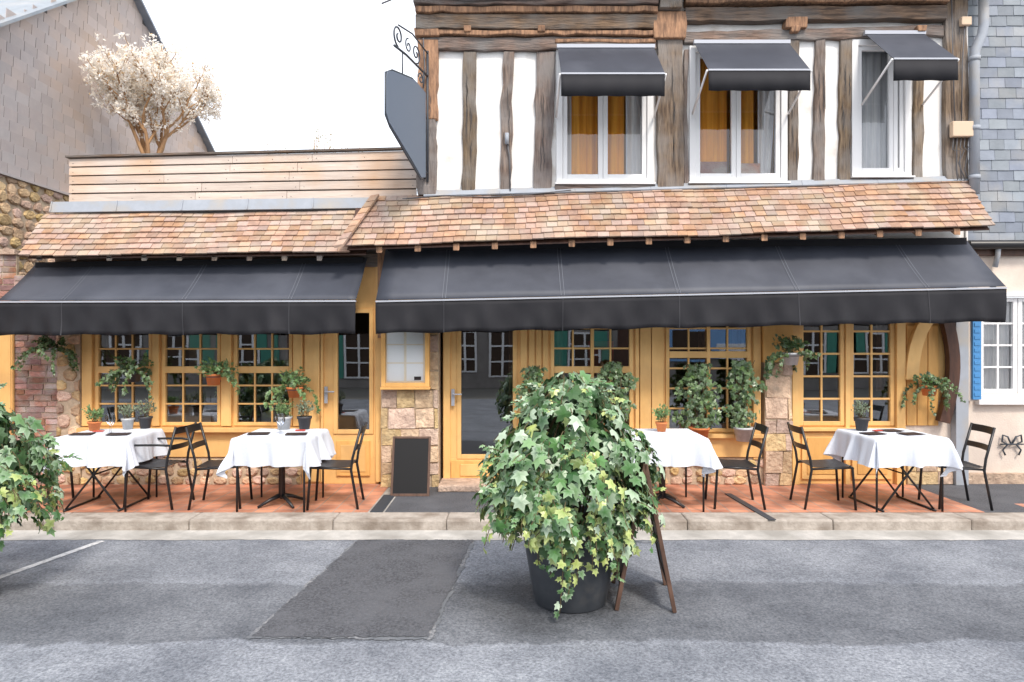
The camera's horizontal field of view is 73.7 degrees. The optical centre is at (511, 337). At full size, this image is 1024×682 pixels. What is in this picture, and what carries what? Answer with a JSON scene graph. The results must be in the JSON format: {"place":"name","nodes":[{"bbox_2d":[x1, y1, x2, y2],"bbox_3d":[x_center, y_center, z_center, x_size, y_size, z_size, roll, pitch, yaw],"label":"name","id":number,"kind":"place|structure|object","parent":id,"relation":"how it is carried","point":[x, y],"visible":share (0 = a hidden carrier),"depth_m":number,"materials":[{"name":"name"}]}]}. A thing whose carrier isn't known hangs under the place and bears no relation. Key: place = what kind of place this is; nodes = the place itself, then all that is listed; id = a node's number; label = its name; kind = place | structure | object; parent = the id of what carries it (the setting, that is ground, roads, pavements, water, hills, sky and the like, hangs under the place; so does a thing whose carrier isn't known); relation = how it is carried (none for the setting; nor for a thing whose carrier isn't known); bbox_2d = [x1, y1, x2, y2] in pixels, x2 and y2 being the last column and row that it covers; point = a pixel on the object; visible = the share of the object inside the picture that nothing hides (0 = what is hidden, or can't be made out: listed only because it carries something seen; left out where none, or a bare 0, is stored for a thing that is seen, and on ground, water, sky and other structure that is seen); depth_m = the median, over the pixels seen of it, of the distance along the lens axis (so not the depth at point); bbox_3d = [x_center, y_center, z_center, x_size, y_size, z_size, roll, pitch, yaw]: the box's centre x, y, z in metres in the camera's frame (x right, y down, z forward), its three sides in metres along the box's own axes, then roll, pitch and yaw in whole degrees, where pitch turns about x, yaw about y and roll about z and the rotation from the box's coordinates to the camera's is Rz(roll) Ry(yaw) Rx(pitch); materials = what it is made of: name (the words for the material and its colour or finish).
{"place":"outdoors","nodes":[
{"label":"outdoors","id":0,"kind":"place"},
{"bbox_2d":[0,539,1023,681],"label":"road","id":1,"kind":"structure","parent":0,"point":[851,610],"depth_m":4.50,"materials":[{"name":"grey asphalt"}]},
{"bbox_2d":[0,382,82,551],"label":"potted ivy","id":2,"kind":"object","parent":1,"relation":"on","point":[20,465],"visible":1,"depth_m":4.98,"materials":[{"name":"green plant"}]},
{"bbox_2d":[0,541,103,578],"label":"parking line","id":3,"kind":"object","parent":1,"relation":"on","point":[45,560],"visible":1,"depth_m":5.69,"materials":[{"name":"paint"}]},
{"bbox_2d":[246,539,473,639],"bbox_3d":[-0.979,1.843,5.210,1.157,0.004,2.143,0,0,5],"label":"road repair patch","id":4,"kind":"object","parent":1,"relation":"on","point":[388,589],"visible":1,"depth_m":4.90,"materials":[{"name":"grey asphalt"}]},
{"bbox_2d":[0,530,1023,539],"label":"gutter strip","id":5,"kind":"object","parent":1,"relation":"on","point":[479,534],"visible":0.85,"depth_m":6.38,"materials":[{"name":"concrete"}]},
{"bbox_2d":[471,370,665,618],"bbox_3d":[0.402,1.039,4.805,1.383,1.622,1.464,0,0,0],"label":"potted ivy","id":6,"kind":"object","parent":1,"relation":"on","point":[544,480],"visible":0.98,"depth_m":4.49,"materials":[{"name":"green plant"}]},
{"bbox_2d":[611,461,676,612],"bbox_3d":[0.930,1.344,4.880,0.414,1.008,0.560,0,0,6],"label":"sandwich board","id":7,"kind":"object","parent":1,"relation":"on","point":[661,554],"visible":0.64,"depth_m":4.61,"materials":[{"name":"brown wood"}]},
{"bbox_2d":[3,482,1023,513],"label":"pavement","id":8,"kind":"structure","parent":0,"point":[822,498],"depth_m":7.39,"materials":[{"name":"tile"}]},
{"bbox_2d":[0,255,18,297],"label":"brickwork","id":9,"kind":"object","parent":8,"relation":"on","point":[9,267],"visible":0.17,"depth_m":8.20,"materials":[{"name":"brick"}]},
{"bbox_2d":[0,249,29,435],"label":"gate and coping","id":10,"kind":"structure","parent":8,"relation":"on","point":[7,362],"depth_m":8.09,"materials":[{"name":"wood"}]},
{"bbox_2d":[0,423,74,503],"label":"metal bistro chair","id":11,"kind":"object","parent":8,"relation":"on","point":[71,477],"visible":0.02,"depth_m":7.45,"materials":[{"name":"black metal"}]},
{"bbox_2d":[0,174,83,426],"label":"rubble wall","id":12,"kind":"structure","parent":8,"relation":"on","point":[24,207],"depth_m":9.72,"materials":[{"name":"stone"}]},
{"bbox_2d":[0,171,69,195],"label":"drip course","id":13,"kind":"object","parent":12,"relation":"on","point":[32,183],"depth_m":9.91,"materials":[{"name":"stone"}]},
{"bbox_2d":[0,0,207,193],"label":"slate gable","id":14,"kind":"structure","parent":8,"relation":"on","point":[51,117],"depth_m":10.64,"materials":[{"name":"grey stone"}]},
{"bbox_2d":[0,0,216,155],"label":"roof","id":15,"kind":"structure","parent":14,"relation":"on","point":[17,7],"depth_m":10.41,"materials":[{"name":"grey stone"}]},
{"bbox_2d":[42,413,170,511],"bbox_3d":[-4.252,1.273,7.154,0.983,0.954,0.979,0,0,-2],"label":"dining table","id":16,"kind":"object","parent":8,"relation":"on","point":[100,448],"visible":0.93,"depth_m":6.86,"materials":[{"name":"white cloth"},{"name":"black metal"},{"name":"clear glass"}]},
{"bbox_2d":[81,404,103,430],"bbox_3d":[-4.483,0.855,7.354,0.218,0.290,0.234,0,0,35],"label":"potted herb","id":17,"kind":"object","parent":16,"relation":"on","point":[95,424],"visible":0.97,"depth_m":7.34,"materials":[{"name":"plant"}]},
{"bbox_2d":[115,404,136,429],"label":"potted lavender","id":18,"kind":"object","parent":16,"relation":"on","point":[127,422],"visible":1,"depth_m":7.46,"materials":[{"name":"green plant"}]},
{"bbox_2d":[134,397,156,428],"bbox_3d":[-4.061,0.828,7.559,0.178,0.343,0.258,0,0,37],"label":"potted lavender","id":19,"kind":"object","parent":16,"relation":"on","point":[145,421],"visible":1,"depth_m":7.53,"materials":[{"name":"grey"}]},
{"bbox_2d":[123,422,196,509],"bbox_3d":[-3.678,1.329,7.178,0.581,0.846,0.507,0,0,3],"label":"metal armchair","id":20,"kind":"object","parent":8,"relation":"on","point":[152,464],"visible":0.69,"depth_m":7.08,"materials":[{"name":"black metal"}]},
{"bbox_2d":[14,147,416,484],"bbox_3d":[-3.545,-0.268,9.933,4.810,4.035,4.454,0,0,0],"label":"restaurant annex","id":21,"kind":"object","parent":8,"relation":"on","point":[284,205],"visible":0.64,"depth_m":8.16,"materials":[{"name":"paint"}]},
{"bbox_2d":[10,335,78,375],"bbox_3d":[-5.403,0.198,7.861,0.666,0.506,0.599,0,0,0],"label":"hanging planter","id":22,"kind":"object","parent":21,"relation":"attached to","point":[45,349],"visible":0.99,"depth_m":7.82,"materials":[{"name":"green"}]},
{"bbox_2d":[95,352,153,399],"bbox_3d":[-4.434,0.436,7.855,0.617,0.546,0.597,0,0,-22],"label":"hanging planter","id":23,"kind":"object","parent":21,"relation":"attached to","point":[131,372],"visible":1,"depth_m":7.84,"materials":[{"name":"green"}]},
{"bbox_2d":[0,257,366,335],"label":"awning","id":24,"kind":"object","parent":21,"relation":"attached to","point":[305,296],"visible":1,"depth_m":7.55,"materials":[{"name":"grey fabric"}]},
{"bbox_2d":[193,356,240,396],"bbox_3d":[-3.468,0.469,8.027,0.503,0.507,0.649,0,0,-25],"label":"hanging planter","id":25,"kind":"object","parent":21,"relation":"attached to","point":[214,375],"visible":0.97,"depth_m":7.92,"materials":[{"name":"ceramic"}]},
{"bbox_2d":[263,366,320,413],"bbox_3d":[-2.554,0.614,7.983,0.582,0.580,0.488,0,0,10],"label":"hanging planter","id":26,"kind":"object","parent":21,"relation":"attached to","point":[293,389],"visible":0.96,"depth_m":7.88,"materials":[{"name":"ceramic"}]},
{"bbox_2d":[185,422,252,509],"bbox_3d":[-3.082,1.329,7.176,0.581,0.846,0.454,0,0,-6],"label":"metal bistro chair","id":27,"kind":"object","parent":8,"relation":"on","point":[210,464],"visible":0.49,"depth_m":7.10,"materials":[{"name":"black metal"}]},
{"bbox_2d":[216,413,335,511],"bbox_3d":[-2.425,1.273,7.162,1.032,0.955,1.000,0,0,1],"label":"dining table","id":28,"kind":"object","parent":8,"relation":"on","point":[306,449],"visible":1,"depth_m":6.82,"materials":[{"name":"white cloth"},{"name":"black metal"}]},
{"bbox_2d":[273,396,293,429],"bbox_3d":[-2.514,0.817,7.493,0.232,0.365,0.258,0,0,0],"label":"potted lavender","id":29,"kind":"object","parent":28,"relation":"on","point":[287,422],"visible":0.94,"depth_m":7.44,"materials":[{"name":"green plant"}]},
{"bbox_2d":[294,399,314,428],"bbox_3d":[-2.267,0.832,7.497,0.228,0.336,0.210,0,0,-25],"label":"potted lavender","id":30,"kind":"object","parent":28,"relation":"on","point":[304,421],"visible":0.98,"depth_m":7.46,"materials":[{"name":"grey"}]},
{"bbox_2d":[306,422,366,510],"bbox_3d":[-1.818,1.329,7.163,0.581,0.846,0.453,0,0,-5],"label":"metal bistro chair","id":31,"kind":"object","parent":8,"relation":"on","point":[330,464],"visible":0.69,"depth_m":7.01,"materials":[{"name":"black metal"}]},
{"bbox_2d":[370,495,393,511],"bbox_3d":[-1.365,1.750,7.235,0.130,0.020,0.750,0,0,0],"label":"drain grate","id":32,"kind":"object","parent":8,"relation":"on","point":[382,503],"visible":1,"depth_m":7.20,"materials":[{"name":"grey metal"}]},
{"bbox_2d":[390,436,430,495],"bbox_3d":[-1.130,1.433,7.630,0.430,0.644,0.180,0,0,0],"label":"leaning blackboard","id":33,"kind":"object","parent":8,"relation":"on","point":[410,470],"visible":1,"depth_m":7.62,"materials":[{"name":"black"}]},
{"bbox_2d":[101,0,995,491],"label":"half timbered restaurant","id":34,"kind":"structure","parent":8,"relation":"on","point":[829,156],"depth_m":8.15,"materials":[{"name":"white paint"}]},
{"bbox_2d":[380,332,430,389],"bbox_3d":[-1.240,0.225,7.960,0.580,0.750,0.100,0,0,0],"label":"menu display case","id":35,"kind":"object","parent":34,"relation":"attached to","point":[405,360],"visible":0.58,"depth_m":7.96,"materials":[{"name":"wood"}]},
{"bbox_2d":[384,24,428,181],"bbox_3d":[-1.147,-2.620,7.551,0.030,1.598,1.144,0,0,15],"label":"hanging sign","id":36,"kind":"object","parent":34,"relation":"attached to","point":[406,105],"visible":1,"depth_m":7.58,"materials":[{"name":"grey metal"}]},
{"bbox_2d":[381,0,570,198],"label":"facade cables","id":37,"kind":"object","parent":34,"relation":"on","point":[506,138],"visible":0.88,"depth_m":8.10,"materials":[{"name":"grey plastic"}]},
{"bbox_2d":[512,365,547,404],"bbox_3d":[0.235,0.684,7.944,0.330,0.732,0.357,0,0,39],"label":"climbing ivy pot","id":38,"kind":"object","parent":34,"relation":"attached to","point":[535,374],"visible":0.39,"depth_m":7.91,"materials":[{"name":"green"}]},
{"bbox_2d":[555,44,666,117],"bbox_3d":[1.110,-3.045,7.814,1.190,0.854,0.643,0,0,0],"label":"window awning","id":39,"kind":"object","parent":34,"relation":"attached to","point":[612,70],"depth_m":7.57,"materials":[{"name":"grey fabric"}]},
{"bbox_2d":[592,361,638,429],"bbox_3d":[1.184,0.708,7.950,0.586,0.885,0.342,0,0,0],"label":"climbing ivy pot","id":40,"kind":"object","parent":34,"relation":"attached to","point":[614,368],"visible":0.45,"depth_m":7.92,"materials":[{"name":"plant"}]},
{"bbox_2d":[375,238,1006,333],"bbox_3d":[1.970,-0.612,7.782,6.941,1.136,0.657,0,0,0],"label":"awning","id":41,"kind":"object","parent":34,"relation":"attached to","point":[669,272],"visible":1,"depth_m":7.61,"materials":[{"name":"grey fabric"}]},
{"bbox_2d":[672,363,722,437],"bbox_3d":[2.154,0.744,7.934,0.614,0.911,0.362,0,0,0],"label":"climbing ivy pot","id":42,"kind":"object","parent":34,"relation":"attached to","point":[699,373],"visible":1,"depth_m":7.89,"materials":[{"name":"ceramic"}]},
{"bbox_2d":[555,39,915,183],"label":"window frames","id":43,"kind":"structure","parent":34,"relation":"in","point":[898,92],"depth_m":8.17,"materials":[{"name":"white paint"}]},
{"bbox_2d":[721,360,767,441],"bbox_3d":[2.711,0.727,7.956,0.522,0.946,0.323,0,0,0],"label":"climbing ivy pot","id":44,"kind":"object","parent":34,"relation":"attached to","point":[743,429],"visible":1,"depth_m":7.92,"materials":[{"name":"green"}]},
{"bbox_2d":[691,40,811,114],"bbox_3d":[2.720,-3.090,7.814,1.170,0.864,0.643,0,0,0],"label":"window awning","id":45,"kind":"object","parent":34,"relation":"attached to","point":[750,65],"depth_m":7.59,"materials":[{"name":"grey fabric"}]},
{"bbox_2d":[763,334,820,379],"bbox_3d":[3.220,0.217,7.862,0.631,0.552,0.566,0,0,23],"label":"hanging planter","id":46,"kind":"object","parent":34,"relation":"attached to","point":[790,357],"visible":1,"depth_m":7.80,"materials":[{"name":"green"}]},
{"bbox_2d":[861,30,959,104],"bbox_3d":[4.530,-3.200,7.799,0.750,0.864,0.673,0,0,0],"label":"window awning","id":47,"kind":"object","parent":34,"relation":"attached to","point":[916,55],"depth_m":7.56,"materials":[{"name":"grey fabric"}]},
{"bbox_2d":[900,371,965,416],"bbox_3d":[4.848,0.639,7.919,0.534,0.507,0.618,0,0,13],"label":"hanging planter","id":48,"kind":"object","parent":34,"relation":"attached to","point":[929,386],"visible":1,"depth_m":7.90,"materials":[{"name":"ceramic"}]},
{"bbox_2d":[950,0,972,179],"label":"electrical box","id":49,"kind":"object","parent":34,"relation":"attached to","point":[961,129],"visible":0.98,"depth_m":8.06,"materials":[{"name":"beige plastic"}]},
{"bbox_2d":[968,0,988,193],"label":"drainpipe","id":50,"kind":"object","parent":34,"relation":"attached to","point":[974,59],"visible":0.93,"depth_m":8.02,"materials":[{"name":"metal"}]},
{"bbox_2d":[625,428,722,511],"bbox_3d":[1.589,1.373,7.198,1.004,0.755,0.985,0,0,-1],"label":"dining table","id":51,"kind":"object","parent":8,"relation":"on","point":[685,447],"visible":0.64,"depth_m":6.81,"materials":[{"name":"white fabric"}]},
{"bbox_2d":[651,403,670,431],"bbox_3d":[1.605,0.851,7.319,0.219,0.297,0.242,0,0,0],"label":"potted herb","id":52,"kind":"object","parent":51,"relation":"on","point":[660,424],"visible":1,"depth_m":7.28,"materials":[{"name":"plant"}]},
{"bbox_2d":[705,422,768,509],"bbox_3d":[2.362,1.329,7.178,0.581,0.846,0.453,0,0,3],"label":"metal bistro chair","id":53,"kind":"object","parent":8,"relation":"on","point":[745,464],"visible":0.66,"depth_m":7.09,"materials":[{"name":"black metal"}]},
{"bbox_2d":[725,493,775,519],"bbox_3d":[2.455,1.742,7.090,0.070,0.008,1.108,0,0,-4],"label":"drain channel","id":54,"kind":"object","parent":8,"relation":"on","point":[753,508],"visible":1,"depth_m":7.02,"materials":[{"name":"grey metal"}]},
{"bbox_2d":[787,422,856,510],"bbox_3d":[3.228,1.329,7.162,0.581,0.846,0.453,0,0,3],"label":"metal bistro chair","id":55,"kind":"object","parent":8,"relation":"on","point":[830,464],"visible":1,"depth_m":7.05,"materials":[{"name":"black metal"}]},
{"bbox_2d":[823,428,962,512],"bbox_3d":[3.976,1.368,7.164,1.029,0.764,0.996,0,0,-3],"label":"dining table","id":56,"kind":"object","parent":8,"relation":"on","point":[877,449],"visible":0.97,"depth_m":6.83,"materials":[{"name":"white fabric"}]},
{"bbox_2d":[851,397,870,430],"bbox_3d":[3.771,0.822,7.387,0.194,0.357,0.230,0,0,0],"label":"potted lavender","id":57,"kind":"object","parent":56,"relation":"on","point":[861,422],"visible":1,"depth_m":7.34,"materials":[{"name":"grey"}]},
{"bbox_2d":[918,422,995,510],"bbox_3d":[4.662,1.329,7.156,0.581,0.846,0.454,0,0,6],"label":"metal bistro chair","id":58,"kind":"object","parent":8,"relation":"on","point":[968,442],"visible":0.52,"depth_m":7.07,"materials":[{"name":"black metal"}]},
{"bbox_2d":[969,256,1023,483],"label":"rendered wall","id":59,"kind":"structure","parent":8,"relation":"on","point":[1006,420],"depth_m":8.26,"materials":[{"name":"paint"}]},
{"bbox_2d":[968,0,1023,239],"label":"slate cladding","id":60,"kind":"structure","parent":59,"relation":"on","point":[1001,196],"depth_m":8.22,"materials":[{"name":"grey stone"}]},
{"bbox_2d":[968,240,1023,404],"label":"window and trim","id":61,"kind":"structure","parent":59,"relation":"attached to","point":[1002,357],"depth_m":8.28,"materials":[{"name":"white wood"}]},
{"bbox_2d":[971,321,980,399],"bbox_3d":[5.510,0.250,8.097,0.100,0.960,0.037,0,0,0],"label":"shutter","id":62,"kind":"object","parent":61,"relation":"attached to","point":[975,360],"visible":0.97,"depth_m":8.09,"materials":[{"name":"blue paint"}]},
{"bbox_2d":[992,249,1000,267],"bbox_3d":[5.801,-0.982,8.170,0.081,0.276,0.109,0,0,24],"label":"downpipe","id":63,"kind":"object","parent":59,"relation":"attached to","point":[996,260],"visible":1,"depth_m":8.16,"materials":[{"name":"metal"}]},
{"bbox_2d":[1000,434,1023,454],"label":"iron wall anchor","id":64,"kind":"object","parent":59,"relation":"attached to","point":[1013,443],"visible":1,"depth_m":8.21,"materials":[{"name":"grey metal"}]},
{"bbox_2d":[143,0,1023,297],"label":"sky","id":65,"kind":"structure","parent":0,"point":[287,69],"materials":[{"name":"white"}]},
{"label":"ground","id":66,"kind":"structure","parent":0,"visible":0},
{"bbox_2d":[78,32,228,152],"bbox_3d":[-5.777,-1.558,11.021,2.248,6.618,1.793,0,0,-22],"label":"ornamental tree","id":67,"kind":"object","parent":66,"relation":"on","point":[162,85],"visible":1,"depth_m":10.85,"materials":[{"name":"beige plant"}]},
{"bbox_2d":[265,127,364,152],"bbox_3d":[-3.854,-1.214,13.169,1.973,5.928,0.724,0,0,0],"label":"distant bush","id":68,"kind":"object","parent":66,"relation":"on","point":[316,142],"visible":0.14,"depth_m":13.28,"materials":[{"name":"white plant"}]},
{"bbox_2d":[2,512,1023,529],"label":"kerb","id":69,"kind":"structure","parent":66,"relation":"on","point":[471,521],"depth_m":6.56,"materials":[{"name":"concrete"}]}
]}

